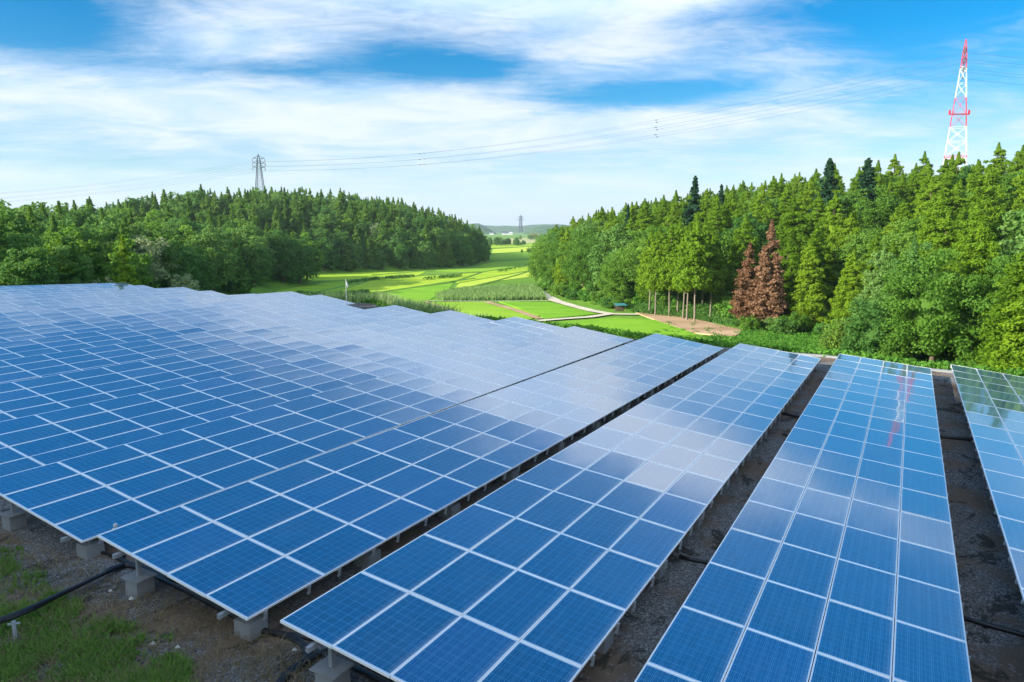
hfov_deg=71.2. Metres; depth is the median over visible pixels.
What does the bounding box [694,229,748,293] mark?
broadleaf tree
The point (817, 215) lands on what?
cedar tree
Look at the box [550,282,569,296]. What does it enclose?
shrub
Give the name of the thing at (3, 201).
broadleaf tree
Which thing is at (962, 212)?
cedar tree
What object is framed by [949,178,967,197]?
cedar tree
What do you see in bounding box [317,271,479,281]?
levee
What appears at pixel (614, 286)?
broadleaf tree
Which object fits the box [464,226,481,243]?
broadleaf tree
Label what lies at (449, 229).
broadleaf tree
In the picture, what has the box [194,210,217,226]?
broadleaf tree
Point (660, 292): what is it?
shrub
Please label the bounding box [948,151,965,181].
cedar tree
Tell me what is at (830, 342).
shrub
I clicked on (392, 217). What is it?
conifer tree
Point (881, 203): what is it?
broadleaf tree
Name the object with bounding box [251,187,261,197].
broadleaf tree
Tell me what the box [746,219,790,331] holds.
dead cedar
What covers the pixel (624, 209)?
cedar tree
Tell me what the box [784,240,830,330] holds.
cedar tree
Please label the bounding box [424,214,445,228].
broadleaf tree
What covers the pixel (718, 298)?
shrub
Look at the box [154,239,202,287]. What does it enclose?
broadleaf tree
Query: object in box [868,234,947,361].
feathery tree
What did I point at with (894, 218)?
cedar tree
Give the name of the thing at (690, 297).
shrub
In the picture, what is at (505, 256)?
rice field
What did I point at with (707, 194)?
cedar tree
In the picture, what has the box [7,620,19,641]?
stake
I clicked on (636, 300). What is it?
shrub
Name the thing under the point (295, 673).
dry grass
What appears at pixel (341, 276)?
rice field
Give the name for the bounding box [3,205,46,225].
broadleaf tree
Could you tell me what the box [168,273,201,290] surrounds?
broadleaf tree
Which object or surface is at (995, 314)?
cedar tree
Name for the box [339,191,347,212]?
conifer tree
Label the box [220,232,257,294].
conifer tree
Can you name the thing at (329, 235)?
broadleaf tree
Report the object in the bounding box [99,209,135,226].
broadleaf tree
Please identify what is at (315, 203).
broadleaf tree
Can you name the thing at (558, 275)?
cedar tree
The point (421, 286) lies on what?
levee
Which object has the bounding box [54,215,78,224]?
broadleaf tree
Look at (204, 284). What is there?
broadleaf tree
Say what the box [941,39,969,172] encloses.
red white pylon
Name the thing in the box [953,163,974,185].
broadleaf tree
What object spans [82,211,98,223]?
broadleaf tree
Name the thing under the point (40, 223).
broadleaf tree
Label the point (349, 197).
broadleaf tree
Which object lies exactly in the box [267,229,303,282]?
broadleaf tree
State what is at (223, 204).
broadleaf tree
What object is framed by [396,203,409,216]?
broadleaf tree
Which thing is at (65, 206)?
broadleaf tree
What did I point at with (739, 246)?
cedar tree
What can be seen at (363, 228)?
broadleaf tree
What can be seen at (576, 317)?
track
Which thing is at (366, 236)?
conifer tree
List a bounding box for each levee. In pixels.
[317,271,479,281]
[317,279,374,291]
[354,278,475,296]
[373,267,481,274]
[454,265,526,281]
[469,271,528,286]
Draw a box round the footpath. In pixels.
[486,302,540,318]
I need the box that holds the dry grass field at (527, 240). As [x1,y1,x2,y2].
[510,238,534,242]
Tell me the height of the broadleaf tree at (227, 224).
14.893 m
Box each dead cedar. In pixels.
[728,242,759,323]
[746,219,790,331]
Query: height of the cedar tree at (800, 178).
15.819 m
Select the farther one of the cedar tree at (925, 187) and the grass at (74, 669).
the cedar tree at (925, 187)
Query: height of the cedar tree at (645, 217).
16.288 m
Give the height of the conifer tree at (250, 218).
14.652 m
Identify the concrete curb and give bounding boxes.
[721,347,951,372]
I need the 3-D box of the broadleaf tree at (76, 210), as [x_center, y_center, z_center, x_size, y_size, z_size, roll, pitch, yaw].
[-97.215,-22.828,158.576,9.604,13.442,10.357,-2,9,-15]
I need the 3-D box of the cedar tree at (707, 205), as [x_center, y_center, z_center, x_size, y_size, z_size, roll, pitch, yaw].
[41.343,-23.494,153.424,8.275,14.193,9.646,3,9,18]
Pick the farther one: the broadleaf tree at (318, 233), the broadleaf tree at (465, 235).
the broadleaf tree at (465, 235)
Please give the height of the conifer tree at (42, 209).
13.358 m
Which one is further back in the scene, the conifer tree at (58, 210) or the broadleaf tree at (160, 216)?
the broadleaf tree at (160, 216)
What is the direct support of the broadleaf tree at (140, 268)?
on the ground at (273, 285)
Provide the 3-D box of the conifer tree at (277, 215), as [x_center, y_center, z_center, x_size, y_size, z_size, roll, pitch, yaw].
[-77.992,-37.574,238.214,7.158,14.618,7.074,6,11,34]
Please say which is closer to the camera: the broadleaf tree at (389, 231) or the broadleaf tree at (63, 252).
the broadleaf tree at (63, 252)
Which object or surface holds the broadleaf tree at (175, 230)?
on the ground at (273, 285)
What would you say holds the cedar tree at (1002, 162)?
on the ground at (273, 285)
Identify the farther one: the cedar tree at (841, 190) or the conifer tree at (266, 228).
the conifer tree at (266, 228)
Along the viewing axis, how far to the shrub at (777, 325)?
96.38 m
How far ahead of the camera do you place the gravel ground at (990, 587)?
13.94 m
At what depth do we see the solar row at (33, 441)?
26.30 m
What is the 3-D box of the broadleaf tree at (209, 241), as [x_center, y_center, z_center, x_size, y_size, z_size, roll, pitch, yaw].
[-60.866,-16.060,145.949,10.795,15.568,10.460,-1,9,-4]
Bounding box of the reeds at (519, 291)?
[435,282,546,301]
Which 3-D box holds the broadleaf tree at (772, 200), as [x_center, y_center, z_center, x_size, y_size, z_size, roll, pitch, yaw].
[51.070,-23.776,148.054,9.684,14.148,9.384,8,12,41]
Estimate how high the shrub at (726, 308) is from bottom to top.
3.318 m
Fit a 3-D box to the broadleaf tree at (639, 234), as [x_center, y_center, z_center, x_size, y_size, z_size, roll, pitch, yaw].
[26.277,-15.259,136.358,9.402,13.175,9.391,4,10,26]
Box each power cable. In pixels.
[1,166,250,197]
[4,170,264,202]
[5,162,259,193]
[253,60,956,161]
[268,53,960,161]
[276,72,961,170]
[306,69,959,165]
[313,62,961,165]
[328,78,961,169]
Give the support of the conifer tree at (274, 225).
on the ground at (273, 285)
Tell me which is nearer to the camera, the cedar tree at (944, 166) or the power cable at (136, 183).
the cedar tree at (944, 166)
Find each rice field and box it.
[275,280,359,292]
[303,271,425,280]
[342,273,475,295]
[381,283,452,300]
[432,302,539,319]
[437,260,532,271]
[456,272,532,287]
[457,266,528,282]
[489,252,531,259]
[491,243,533,247]
[492,247,530,252]
[499,301,596,318]
[560,318,700,338]
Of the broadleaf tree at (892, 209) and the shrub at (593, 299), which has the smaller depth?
the broadleaf tree at (892, 209)
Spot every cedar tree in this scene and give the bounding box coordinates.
[111,235,142,284]
[350,218,359,237]
[547,227,565,275]
[551,226,579,285]
[569,219,578,230]
[593,207,607,240]
[602,212,613,241]
[606,215,618,242]
[619,203,626,218]
[621,214,639,240]
[623,202,638,228]
[632,201,658,233]
[633,201,640,217]
[634,226,676,300]
[636,229,658,311]
[637,198,648,216]
[641,235,666,314]
[652,202,658,218]
[653,195,669,227]
[655,222,681,315]
[659,199,683,226]
[660,211,675,228]
[664,190,680,211]
[665,204,679,226]
[669,218,684,312]
[669,229,696,317]
[672,222,703,319]
[674,218,713,320]
[679,198,687,209]
[691,200,709,222]
[692,211,702,230]
[699,218,719,303]
[700,188,711,208]
[701,232,728,316]
[704,198,712,213]
[706,193,721,224]
[707,194,715,211]
[708,200,727,234]
[717,198,733,228]
[720,213,760,296]
[726,188,739,223]
[731,197,750,221]
[737,180,745,197]
[738,187,752,202]
[746,192,761,210]
[748,182,755,195]
[751,200,768,242]
[753,187,776,226]
[758,180,769,192]
[758,203,776,228]
[759,195,811,270]
[765,176,780,198]
[766,237,788,277]
[766,240,798,313]
[773,185,794,224]
[775,181,796,206]
[776,173,786,195]
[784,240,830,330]
[790,174,795,185]
[791,179,797,193]
[792,172,803,188]
[794,193,810,215]
[795,191,807,206]
[795,223,839,309]
[796,177,806,195]
[800,177,818,207]
[801,221,833,290]
[804,193,827,238]
[805,176,818,190]
[813,168,820,182]
[819,191,846,260]
[824,248,866,326]
[825,163,845,191]
[829,212,860,295]
[834,181,847,196]
[840,202,861,231]
[847,167,862,199]
[859,160,892,198]
[859,233,887,287]
[866,240,905,297]
[866,249,906,298]
[873,172,886,196]
[881,179,901,205]
[881,209,906,244]
[883,154,905,180]
[889,199,912,225]
[893,171,907,195]
[893,176,913,208]
[903,176,952,230]
[904,168,920,202]
[905,170,946,219]
[906,192,944,240]
[907,163,918,175]
[907,189,958,268]
[908,210,964,274]
[909,185,926,209]
[912,151,934,185]
[918,161,934,186]
[934,159,957,187]
[935,169,953,197]
[939,154,958,178]
[942,217,1000,349]
[946,182,969,223]
[947,198,997,270]
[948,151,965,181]
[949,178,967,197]
[951,165,1008,239]
[955,203,967,226]
[956,204,975,232]
[963,159,984,190]
[963,161,987,192]
[966,247,1023,371]
[983,142,1015,185]
[983,203,994,222]
[985,284,1023,372]
[986,204,1021,255]
[989,274,1021,340]
[998,144,1023,201]
[1006,171,1023,211]
[1009,181,1023,225]
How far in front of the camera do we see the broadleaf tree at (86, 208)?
166.59 m
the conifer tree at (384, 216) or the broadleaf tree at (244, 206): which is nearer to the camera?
the broadleaf tree at (244, 206)
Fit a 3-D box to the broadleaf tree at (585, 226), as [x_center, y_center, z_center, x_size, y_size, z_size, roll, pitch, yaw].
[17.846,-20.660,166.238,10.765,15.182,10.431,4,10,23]
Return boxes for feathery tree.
[845,242,895,324]
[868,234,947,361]
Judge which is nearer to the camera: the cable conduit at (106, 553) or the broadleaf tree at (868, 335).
the cable conduit at (106, 553)
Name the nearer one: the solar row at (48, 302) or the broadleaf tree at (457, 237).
the solar row at (48, 302)
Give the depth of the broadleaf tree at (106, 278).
99.73 m
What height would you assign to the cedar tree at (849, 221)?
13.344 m
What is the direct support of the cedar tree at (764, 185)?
on the ground at (273, 285)
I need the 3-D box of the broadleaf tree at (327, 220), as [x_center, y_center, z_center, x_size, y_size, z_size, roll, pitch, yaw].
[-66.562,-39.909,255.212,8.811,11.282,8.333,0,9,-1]
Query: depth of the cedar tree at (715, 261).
110.57 m
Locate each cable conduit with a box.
[0,562,158,620]
[0,564,171,622]
[0,567,135,623]
[2,562,174,616]
[101,551,125,557]
[107,553,310,681]
[111,552,305,681]
[198,600,312,678]
[261,629,327,681]
[261,633,327,681]
[313,648,389,681]
[679,554,708,563]
[782,412,799,417]
[940,435,973,440]
[963,615,1023,637]
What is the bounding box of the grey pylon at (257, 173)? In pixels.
[252,154,265,190]
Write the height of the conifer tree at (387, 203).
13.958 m
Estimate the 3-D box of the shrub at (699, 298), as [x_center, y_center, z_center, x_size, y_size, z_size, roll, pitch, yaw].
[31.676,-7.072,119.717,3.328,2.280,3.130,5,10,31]
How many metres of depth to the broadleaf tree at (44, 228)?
125.81 m
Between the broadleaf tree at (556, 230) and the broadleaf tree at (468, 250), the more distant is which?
the broadleaf tree at (468, 250)
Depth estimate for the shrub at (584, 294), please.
140.82 m
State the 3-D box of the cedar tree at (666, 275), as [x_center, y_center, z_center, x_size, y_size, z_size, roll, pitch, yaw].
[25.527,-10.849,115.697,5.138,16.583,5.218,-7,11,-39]
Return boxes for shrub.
[534,279,553,289]
[547,283,554,292]
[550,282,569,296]
[562,289,579,299]
[565,284,583,294]
[577,289,590,301]
[589,292,602,304]
[590,291,605,301]
[599,295,623,308]
[610,296,630,309]
[633,293,648,304]
[646,289,673,303]
[651,293,670,307]
[670,291,693,307]
[693,292,709,303]
[709,291,733,314]
[715,299,735,318]
[738,314,765,331]
[764,317,788,332]
[764,317,795,333]
[779,311,811,332]
[811,323,827,337]
[813,322,829,338]
[817,318,858,350]
[823,317,845,335]
[875,344,912,358]
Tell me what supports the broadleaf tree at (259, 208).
on the ground at (273, 285)
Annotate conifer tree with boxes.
[26,205,40,242]
[40,204,47,218]
[44,215,66,253]
[55,201,69,223]
[58,242,89,283]
[85,199,95,214]
[88,196,95,214]
[96,208,105,226]
[105,223,147,284]
[117,216,141,265]
[127,210,134,227]
[132,206,137,218]
[137,201,145,217]
[144,217,154,240]
[145,195,151,213]
[149,196,161,218]
[158,189,168,213]
[163,206,172,232]
[167,191,174,205]
[174,193,182,208]
[185,193,196,220]
[185,206,195,222]
[196,197,207,216]
[198,211,204,224]
[199,194,217,225]
[205,210,214,227]
[211,191,223,222]
[215,215,224,232]
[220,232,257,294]
[221,208,228,226]
[222,187,232,217]
[227,205,241,228]
[234,188,244,207]
[235,195,249,229]
[243,190,251,206]
[248,204,264,232]
[259,186,268,210]
[264,222,279,274]
[265,192,274,214]
[270,212,282,229]
[271,206,283,231]
[276,219,284,235]
[278,187,291,217]
[280,198,290,228]
[286,201,297,231]
[287,202,308,238]
[290,188,299,210]
[298,194,312,231]
[303,194,312,222]
[307,188,313,202]
[314,196,322,219]
[328,189,332,200]
[331,209,346,234]
[333,194,344,219]
[338,238,353,270]
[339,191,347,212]
[342,199,357,222]
[343,190,347,209]
[349,208,354,225]
[351,224,361,245]
[360,201,372,226]
[361,237,375,268]
[362,231,371,247]
[371,198,379,217]
[371,204,377,220]
[371,241,383,269]
[373,223,388,257]
[374,211,383,226]
[379,200,393,230]
[386,197,390,209]
[387,197,398,219]
[388,203,396,227]
[395,212,407,238]
[409,244,421,267]
[411,202,416,213]
[419,222,435,247]
[431,216,438,232]
[432,240,444,267]
[440,235,456,266]
[447,214,452,227]
[452,214,457,229]
[466,236,476,264]
[469,227,478,243]
[469,234,478,263]
[481,235,489,260]
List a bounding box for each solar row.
[0,283,132,289]
[0,285,151,294]
[0,287,195,301]
[0,290,225,307]
[0,291,307,317]
[0,293,305,328]
[0,294,249,312]
[0,295,354,342]
[0,302,363,359]
[0,305,429,383]
[0,310,493,421]
[0,317,564,476]
[0,326,632,559]
[97,333,722,641]
[280,343,820,681]
[634,354,971,681]
[950,364,1023,603]
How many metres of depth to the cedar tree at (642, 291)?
125.43 m
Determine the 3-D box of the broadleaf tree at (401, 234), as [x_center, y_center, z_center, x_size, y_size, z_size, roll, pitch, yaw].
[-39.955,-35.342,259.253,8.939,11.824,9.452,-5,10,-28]
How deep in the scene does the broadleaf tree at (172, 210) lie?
230.25 m
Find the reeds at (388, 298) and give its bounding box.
[297,289,499,317]
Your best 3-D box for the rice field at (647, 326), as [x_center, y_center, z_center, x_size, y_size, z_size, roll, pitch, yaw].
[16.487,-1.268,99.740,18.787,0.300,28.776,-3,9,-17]
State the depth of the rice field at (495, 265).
276.88 m
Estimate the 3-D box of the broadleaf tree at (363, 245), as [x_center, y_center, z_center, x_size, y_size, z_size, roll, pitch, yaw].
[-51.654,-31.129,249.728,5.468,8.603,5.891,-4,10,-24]
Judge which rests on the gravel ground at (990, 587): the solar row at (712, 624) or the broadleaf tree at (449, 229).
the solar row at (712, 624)
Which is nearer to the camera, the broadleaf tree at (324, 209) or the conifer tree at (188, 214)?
the conifer tree at (188, 214)
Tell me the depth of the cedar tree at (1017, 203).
98.05 m
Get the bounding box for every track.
[539,313,610,320]
[544,291,636,314]
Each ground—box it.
[0,303,1023,681]
[97,225,979,367]
[636,312,740,335]
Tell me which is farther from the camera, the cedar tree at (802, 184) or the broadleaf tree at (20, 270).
the cedar tree at (802, 184)
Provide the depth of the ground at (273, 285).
172.45 m
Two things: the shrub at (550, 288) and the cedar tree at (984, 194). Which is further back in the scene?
the shrub at (550, 288)
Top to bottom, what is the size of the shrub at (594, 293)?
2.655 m
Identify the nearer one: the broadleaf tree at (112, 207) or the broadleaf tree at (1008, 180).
the broadleaf tree at (1008, 180)
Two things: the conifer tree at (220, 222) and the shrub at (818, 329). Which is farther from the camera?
the conifer tree at (220, 222)
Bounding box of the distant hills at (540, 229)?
[523,225,570,233]
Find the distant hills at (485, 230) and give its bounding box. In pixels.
[468,223,496,233]
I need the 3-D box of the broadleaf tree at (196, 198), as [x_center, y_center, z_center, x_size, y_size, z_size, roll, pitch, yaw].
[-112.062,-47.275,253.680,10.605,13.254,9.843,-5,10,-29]
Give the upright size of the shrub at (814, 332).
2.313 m
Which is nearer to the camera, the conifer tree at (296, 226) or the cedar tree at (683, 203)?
the cedar tree at (683, 203)
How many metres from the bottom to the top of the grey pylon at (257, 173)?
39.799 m
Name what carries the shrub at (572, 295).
on the ground at (273, 285)
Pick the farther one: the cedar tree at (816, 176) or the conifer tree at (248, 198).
the conifer tree at (248, 198)
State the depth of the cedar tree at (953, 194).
108.63 m
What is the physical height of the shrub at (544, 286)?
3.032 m
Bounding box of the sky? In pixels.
[0,0,1023,225]
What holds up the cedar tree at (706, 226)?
on the ground at (273, 285)
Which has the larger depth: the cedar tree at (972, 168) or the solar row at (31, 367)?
the cedar tree at (972, 168)
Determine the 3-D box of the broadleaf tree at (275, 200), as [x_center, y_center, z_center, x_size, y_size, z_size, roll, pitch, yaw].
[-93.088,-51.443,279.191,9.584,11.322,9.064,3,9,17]
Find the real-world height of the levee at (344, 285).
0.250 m
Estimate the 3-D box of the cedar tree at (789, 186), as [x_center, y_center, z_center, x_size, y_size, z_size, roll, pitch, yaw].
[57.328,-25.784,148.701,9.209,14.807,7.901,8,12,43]
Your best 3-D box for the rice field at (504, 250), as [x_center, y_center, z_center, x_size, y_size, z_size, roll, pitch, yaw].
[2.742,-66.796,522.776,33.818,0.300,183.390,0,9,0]
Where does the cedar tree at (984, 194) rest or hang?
on the ground at (273, 285)
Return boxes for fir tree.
[622,204,631,234]
[681,176,705,227]
[718,184,724,206]
[809,158,844,214]
[842,157,881,228]
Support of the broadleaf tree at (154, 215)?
on the ground at (273, 285)
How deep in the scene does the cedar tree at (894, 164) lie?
155.84 m
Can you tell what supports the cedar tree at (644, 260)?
on the ground at (273, 285)
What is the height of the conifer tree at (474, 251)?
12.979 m
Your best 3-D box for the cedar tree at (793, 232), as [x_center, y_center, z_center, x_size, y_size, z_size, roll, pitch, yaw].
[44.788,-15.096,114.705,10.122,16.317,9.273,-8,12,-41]
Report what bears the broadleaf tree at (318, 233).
on the ground at (273, 285)
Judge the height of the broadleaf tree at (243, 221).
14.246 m
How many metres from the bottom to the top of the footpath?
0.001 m
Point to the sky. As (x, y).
(92, 92)
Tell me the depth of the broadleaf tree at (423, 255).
255.45 m
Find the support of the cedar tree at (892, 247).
on the ground at (273, 285)
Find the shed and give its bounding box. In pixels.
[613,303,626,311]
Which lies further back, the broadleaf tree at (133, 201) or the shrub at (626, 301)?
the broadleaf tree at (133, 201)
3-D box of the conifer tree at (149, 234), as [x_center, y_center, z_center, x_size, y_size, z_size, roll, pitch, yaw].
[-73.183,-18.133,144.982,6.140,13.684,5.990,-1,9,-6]
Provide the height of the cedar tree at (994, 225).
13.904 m
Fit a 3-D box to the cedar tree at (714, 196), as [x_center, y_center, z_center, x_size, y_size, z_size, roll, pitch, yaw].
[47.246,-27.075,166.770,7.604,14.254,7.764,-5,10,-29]
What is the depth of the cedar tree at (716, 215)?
126.28 m
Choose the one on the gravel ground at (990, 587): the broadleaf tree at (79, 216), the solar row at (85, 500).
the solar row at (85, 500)
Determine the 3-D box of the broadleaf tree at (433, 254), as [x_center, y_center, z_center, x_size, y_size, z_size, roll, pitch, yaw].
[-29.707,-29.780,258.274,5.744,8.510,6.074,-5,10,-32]
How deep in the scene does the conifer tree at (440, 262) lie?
261.44 m
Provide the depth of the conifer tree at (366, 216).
265.43 m
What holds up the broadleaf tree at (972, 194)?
on the ground at (273, 285)
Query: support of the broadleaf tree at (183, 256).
on the ground at (273, 285)
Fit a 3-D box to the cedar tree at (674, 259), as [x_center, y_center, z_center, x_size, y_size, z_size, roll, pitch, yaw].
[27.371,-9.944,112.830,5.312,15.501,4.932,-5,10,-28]
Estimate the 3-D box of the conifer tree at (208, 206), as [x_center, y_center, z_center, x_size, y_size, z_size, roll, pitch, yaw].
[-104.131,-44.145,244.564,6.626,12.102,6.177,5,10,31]
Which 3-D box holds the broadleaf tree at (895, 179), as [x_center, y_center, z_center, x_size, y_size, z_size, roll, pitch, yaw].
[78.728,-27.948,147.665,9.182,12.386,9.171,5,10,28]
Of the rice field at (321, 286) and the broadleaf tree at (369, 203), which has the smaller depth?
the rice field at (321, 286)
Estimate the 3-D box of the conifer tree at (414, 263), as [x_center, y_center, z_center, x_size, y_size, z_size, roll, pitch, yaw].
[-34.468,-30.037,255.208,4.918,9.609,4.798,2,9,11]
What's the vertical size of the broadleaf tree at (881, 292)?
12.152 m
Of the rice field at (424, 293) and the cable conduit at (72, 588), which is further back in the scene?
the rice field at (424, 293)
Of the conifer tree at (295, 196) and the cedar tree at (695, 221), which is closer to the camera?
the cedar tree at (695, 221)
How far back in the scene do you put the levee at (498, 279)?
198.36 m
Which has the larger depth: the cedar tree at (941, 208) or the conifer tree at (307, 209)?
the conifer tree at (307, 209)
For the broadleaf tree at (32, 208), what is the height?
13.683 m
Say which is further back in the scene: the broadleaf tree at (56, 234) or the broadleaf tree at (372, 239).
the broadleaf tree at (372, 239)
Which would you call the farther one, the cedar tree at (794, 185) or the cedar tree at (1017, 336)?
the cedar tree at (794, 185)
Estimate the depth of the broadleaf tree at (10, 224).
122.44 m
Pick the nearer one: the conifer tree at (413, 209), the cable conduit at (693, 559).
the cable conduit at (693, 559)
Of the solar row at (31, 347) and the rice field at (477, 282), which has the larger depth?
the rice field at (477, 282)
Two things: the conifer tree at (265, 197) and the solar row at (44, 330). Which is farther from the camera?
the conifer tree at (265, 197)
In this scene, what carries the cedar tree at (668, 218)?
on the ground at (273, 285)
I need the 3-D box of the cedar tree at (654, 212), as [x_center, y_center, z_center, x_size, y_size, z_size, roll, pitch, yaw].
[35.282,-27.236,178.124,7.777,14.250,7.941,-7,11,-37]
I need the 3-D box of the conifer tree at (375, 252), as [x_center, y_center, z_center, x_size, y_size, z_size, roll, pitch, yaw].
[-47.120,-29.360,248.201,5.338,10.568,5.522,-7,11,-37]
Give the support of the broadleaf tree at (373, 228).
on the ground at (273, 285)
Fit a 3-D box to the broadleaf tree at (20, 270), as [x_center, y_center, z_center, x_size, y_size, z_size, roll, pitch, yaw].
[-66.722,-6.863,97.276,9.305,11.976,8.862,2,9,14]
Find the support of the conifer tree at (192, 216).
on the ground at (273, 285)
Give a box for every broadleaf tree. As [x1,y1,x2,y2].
[0,199,11,205]
[0,203,15,228]
[0,209,58,284]
[0,246,60,285]
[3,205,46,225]
[20,221,47,232]
[21,210,46,220]
[22,203,38,211]
[31,201,55,220]
[37,231,66,282]
[38,219,99,281]
[39,217,90,238]
[45,245,95,284]
[46,226,109,283]
[47,208,92,226]
[48,208,92,221]
[51,203,71,216]
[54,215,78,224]
[77,204,99,221]
[81,213,133,236]
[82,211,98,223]
[83,219,127,251]
[88,229,115,281]
[92,277,113,283]
[93,238,158,287]
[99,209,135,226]
[103,231,138,241]
[104,203,123,213]
[107,234,143,252]
[116,207,144,230]
[120,196,149,216]
[120,221,146,235]
[131,236,182,287]
[134,211,163,230]
[139,221,171,248]
[140,196,153,205]
[141,226,166,240]
[144,209,162,224]
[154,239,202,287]
[154,240,202,288]
[156,220,180,240]
[161,201,192,217]
[161,216,203,244]
[165,207,186,221]
[167,225,206,280]
[168,217,199,234]
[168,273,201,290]
[174,194,191,202]
[182,190,210,214]
[184,240,216,290]
[192,224,240,290]
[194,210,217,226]
[210,197,229,217]
[214,231,235,274]
[219,221,235,227]
[222,230,242,261]
[226,218,247,232]
[229,197,250,221]
[230,222,276,282]
[240,240,272,283]
[244,203,272,229]
[250,232,278,274]
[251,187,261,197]
[252,190,263,203]
[260,194,280,211]
[262,210,285,232]
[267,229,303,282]
[280,238,317,282]
[290,195,311,207]
[298,232,324,279]
[302,227,326,246]
[309,197,317,214]
[309,204,336,227]
[312,213,334,233]
[312,236,336,270]
[314,196,331,208]
[322,228,332,240]
[328,238,341,253]
[329,196,339,209]
[331,231,352,257]
[340,213,352,235]
[346,194,359,203]
[349,194,360,213]
[354,201,375,223]
[356,219,374,239]
[357,239,370,257]
[362,199,378,209]
[368,231,376,249]
[369,223,381,236]
[372,222,392,238]
[373,240,390,259]
[375,205,389,218]
[385,234,402,256]
[387,240,407,267]
[389,217,411,235]
[389,245,410,268]
[391,227,412,249]
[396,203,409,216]
[402,211,420,230]
[402,233,419,260]
[408,217,430,236]
[412,228,433,239]
[416,240,433,267]
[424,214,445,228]
[424,249,437,267]
[430,227,452,250]
[446,228,457,236]
[449,234,462,249]
[451,241,469,265]
[460,232,471,247]
[461,243,470,265]
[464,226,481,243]
[469,233,481,243]
[477,243,486,261]
[478,242,487,259]
[494,238,500,245]
[527,241,550,281]
[528,235,543,265]
[536,245,551,276]
[541,240,572,279]
[545,228,565,245]
[547,234,561,244]
[558,229,597,286]
[564,232,601,290]
[572,219,601,241]
[581,244,609,291]
[587,223,636,288]
[593,220,612,230]
[596,252,634,298]
[610,213,625,226]
[614,230,654,290]
[631,226,656,242]
[636,223,693,241]
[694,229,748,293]
[720,212,769,270]
[735,190,754,199]
[740,192,776,212]
[806,195,851,222]
[816,175,845,190]
[827,229,887,285]
[838,185,898,231]
[838,299,895,355]
[860,225,887,238]
[869,215,926,259]
[872,203,908,226]
[873,255,938,307]
[879,248,994,362]
[880,193,909,208]
[885,172,910,191]
[885,175,906,192]
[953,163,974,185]
[956,185,1011,209]
[964,251,1023,342]
[991,209,1023,278]
[995,171,1022,202]
[999,172,1021,204]
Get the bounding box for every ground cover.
[627,289,788,325]
[652,309,1023,376]
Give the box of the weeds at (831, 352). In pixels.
[364,298,960,369]
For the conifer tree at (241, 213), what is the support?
on the ground at (273, 285)
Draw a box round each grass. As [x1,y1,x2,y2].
[0,529,339,681]
[0,539,207,681]
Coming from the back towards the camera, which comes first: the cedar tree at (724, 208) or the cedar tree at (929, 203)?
the cedar tree at (724, 208)
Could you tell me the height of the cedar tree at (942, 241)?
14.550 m
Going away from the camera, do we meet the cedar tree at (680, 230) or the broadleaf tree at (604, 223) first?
the cedar tree at (680, 230)
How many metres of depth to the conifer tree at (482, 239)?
318.78 m
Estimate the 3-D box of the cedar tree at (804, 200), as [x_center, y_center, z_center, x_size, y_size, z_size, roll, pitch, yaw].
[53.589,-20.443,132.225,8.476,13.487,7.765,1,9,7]
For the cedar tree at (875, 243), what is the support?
on the ground at (273, 285)
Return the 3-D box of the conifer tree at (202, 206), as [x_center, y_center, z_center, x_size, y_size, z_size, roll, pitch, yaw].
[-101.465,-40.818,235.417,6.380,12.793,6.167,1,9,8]
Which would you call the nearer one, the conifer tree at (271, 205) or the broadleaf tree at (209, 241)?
the broadleaf tree at (209, 241)
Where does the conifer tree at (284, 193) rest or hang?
on the ground at (273, 285)
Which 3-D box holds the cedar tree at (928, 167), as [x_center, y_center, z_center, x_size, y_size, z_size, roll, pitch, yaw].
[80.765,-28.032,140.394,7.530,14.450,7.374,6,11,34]
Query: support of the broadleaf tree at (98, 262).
on the ground at (273, 285)
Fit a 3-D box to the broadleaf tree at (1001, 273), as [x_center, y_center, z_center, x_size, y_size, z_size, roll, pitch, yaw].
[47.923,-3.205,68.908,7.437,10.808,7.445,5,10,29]
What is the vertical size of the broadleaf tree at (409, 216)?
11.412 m
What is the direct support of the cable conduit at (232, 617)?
on the gravel ground at (990, 587)
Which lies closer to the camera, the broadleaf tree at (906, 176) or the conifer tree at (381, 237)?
the broadleaf tree at (906, 176)
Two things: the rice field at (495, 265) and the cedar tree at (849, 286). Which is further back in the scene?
the rice field at (495, 265)
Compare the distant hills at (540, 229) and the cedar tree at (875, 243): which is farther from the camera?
the distant hills at (540, 229)
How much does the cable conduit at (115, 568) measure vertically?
0.349 m
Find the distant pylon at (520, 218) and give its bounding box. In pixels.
[518,215,523,231]
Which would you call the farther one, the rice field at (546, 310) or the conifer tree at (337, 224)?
the conifer tree at (337, 224)
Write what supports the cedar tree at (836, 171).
on the ground at (273, 285)
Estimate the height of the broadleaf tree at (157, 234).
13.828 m
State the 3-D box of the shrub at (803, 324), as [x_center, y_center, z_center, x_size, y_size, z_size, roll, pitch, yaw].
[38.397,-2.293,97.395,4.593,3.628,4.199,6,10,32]
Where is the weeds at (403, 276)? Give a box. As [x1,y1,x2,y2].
[296,264,529,296]
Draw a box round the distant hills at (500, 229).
[483,224,562,232]
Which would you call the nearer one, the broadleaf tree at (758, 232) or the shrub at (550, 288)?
the broadleaf tree at (758, 232)
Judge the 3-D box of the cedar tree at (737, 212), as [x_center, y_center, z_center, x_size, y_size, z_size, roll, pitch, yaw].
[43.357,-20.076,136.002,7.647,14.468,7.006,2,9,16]
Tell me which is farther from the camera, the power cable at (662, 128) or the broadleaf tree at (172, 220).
the power cable at (662, 128)
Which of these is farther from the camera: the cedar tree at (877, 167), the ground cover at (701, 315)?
the cedar tree at (877, 167)
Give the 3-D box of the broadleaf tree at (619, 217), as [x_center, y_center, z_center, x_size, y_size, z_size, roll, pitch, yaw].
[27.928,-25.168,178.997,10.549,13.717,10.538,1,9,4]

